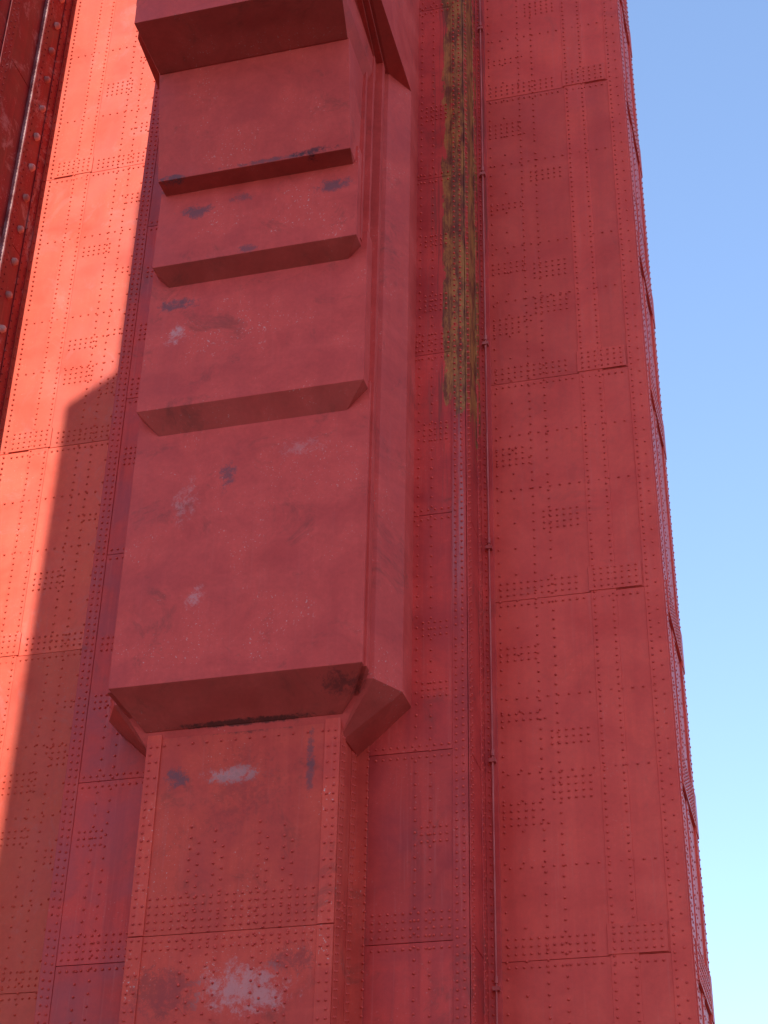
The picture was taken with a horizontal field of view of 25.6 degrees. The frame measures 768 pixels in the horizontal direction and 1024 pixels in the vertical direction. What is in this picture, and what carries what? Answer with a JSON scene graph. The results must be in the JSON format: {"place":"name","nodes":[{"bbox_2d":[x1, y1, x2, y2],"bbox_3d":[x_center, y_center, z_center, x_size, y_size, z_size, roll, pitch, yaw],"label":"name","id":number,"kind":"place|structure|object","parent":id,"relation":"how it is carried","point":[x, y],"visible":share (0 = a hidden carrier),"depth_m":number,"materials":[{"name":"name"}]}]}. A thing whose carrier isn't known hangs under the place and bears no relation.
{"place":"outdoors","nodes":[
{"label":"outdoors","id":0,"kind":"place"},
{"bbox_2d":[627,0,767,1023],"label":"sky","id":1,"kind":"structure","parent":0,"point":[700,67],"materials":[{"name":"blue"}]},
{"label":"ground","id":2,"kind":"structure","parent":0,"visible":0},
{"bbox_2d":[0,0,72,422],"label":"flank","id":3,"kind":"object","parent":2,"relation":"on","point":[17,75],"visible":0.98,"depth_m":46.83,"materials":[{"name":"red paint"}]},
{"bbox_2d":[0,0,50,274],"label":"flank trim","id":4,"kind":"structure","parent":3,"relation":"attached to","point":[23,137],"depth_m":46.77,"materials":[{"name":"metal"}]},
{"bbox_2d":[0,0,64,332],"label":"bolts","id":5,"kind":"object","parent":3,"relation":"attached to","point":[15,261],"visible":1,"depth_m":47.06,"materials":[{"name":"paint"}]},
{"bbox_2d":[0,2,71,410],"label":"flank rivets","id":6,"kind":"object","parent":3,"relation":"attached to","point":[24,162],"visible":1,"depth_m":46.85,"materials":[{"name":"red paint"}]},
{"bbox_2d":[0,0,154,1023],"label":"bay","id":7,"kind":"object","parent":2,"relation":"on","point":[27,686],"visible":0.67,"depth_m":42.62,"materials":[{"name":"red paint"}]},
{"bbox_2d":[0,1,154,1023],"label":"bay rivets","id":8,"kind":"object","parent":7,"relation":"attached to","point":[27,809],"visible":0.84,"depth_m":42.52,"materials":[{"name":"paint"}]},
{"bbox_2d":[58,749,452,966],"bbox_3d":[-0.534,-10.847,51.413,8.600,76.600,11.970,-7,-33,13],"label":"panel seam","id":9,"kind":"object","parent":2,"relation":"on","point":[375,945],"depth_m":32.98,"materials":[{"name":"red paint"}]},
{"bbox_2d":[34,0,502,1023],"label":"wall","id":10,"kind":"structure","parent":2,"relation":"on","point":[390,978],"depth_m":35.05,"materials":[{"name":"red metal"}]},
{"bbox_2d":[118,718,368,1023],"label":"pilaster","id":11,"kind":"object","parent":10,"relation":"attached to","point":[231,790],"visible":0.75,"depth_m":31.94,"materials":[{"name":"red paint"}]},
{"bbox_2d":[122,728,356,1023],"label":"pilaster rivets","id":12,"kind":"object","parent":11,"relation":"attached to","point":[248,915],"visible":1,"depth_m":31.55,"materials":[{"name":"red metal"}]},
{"bbox_2d":[107,0,418,756],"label":"stepped bracket","id":13,"kind":"object","parent":10,"relation":"attached to","point":[266,582],"visible":0.98,"depth_m":36.97,"materials":[{"name":"red metal"}]},
{"bbox_2d":[37,0,494,1023],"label":"wall rivets","id":14,"kind":"object","parent":10,"relation":"attached to","point":[417,586],"depth_m":35.89,"materials":[{"name":"paint"}]},
{"bbox_2d":[477,0,500,1023],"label":"conduit pipe","id":15,"kind":"object","parent":10,"relation":"attached to","point":[492,760],"visible":1,"depth_m":37.29,"materials":[{"name":"metal"}]},
{"bbox_2d":[484,0,697,1023],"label":"bay","id":16,"kind":"object","parent":2,"relation":"on","point":[591,994],"visible":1,"depth_m":36.71,"materials":[{"name":"red paint"}]},
{"bbox_2d":[487,0,690,1023],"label":"bay rivets","id":17,"kind":"object","parent":16,"relation":"attached to","point":[576,789],"visible":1,"depth_m":36.95,"materials":[{"name":"paint"}]},
{"bbox_2d":[616,0,714,1023],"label":"flank","id":18,"kind":"object","parent":2,"relation":"on","point":[708,1012],"visible":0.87,"depth_m":38.07,"materials":[{"name":"red paint"}]},
{"bbox_2d":[617,0,711,1023],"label":"flank rivets","id":19,"kind":"object","parent":18,"relation":"attached to","point":[707,982],"visible":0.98,"depth_m":37.56,"materials":[{"name":"paint"}]}
]}

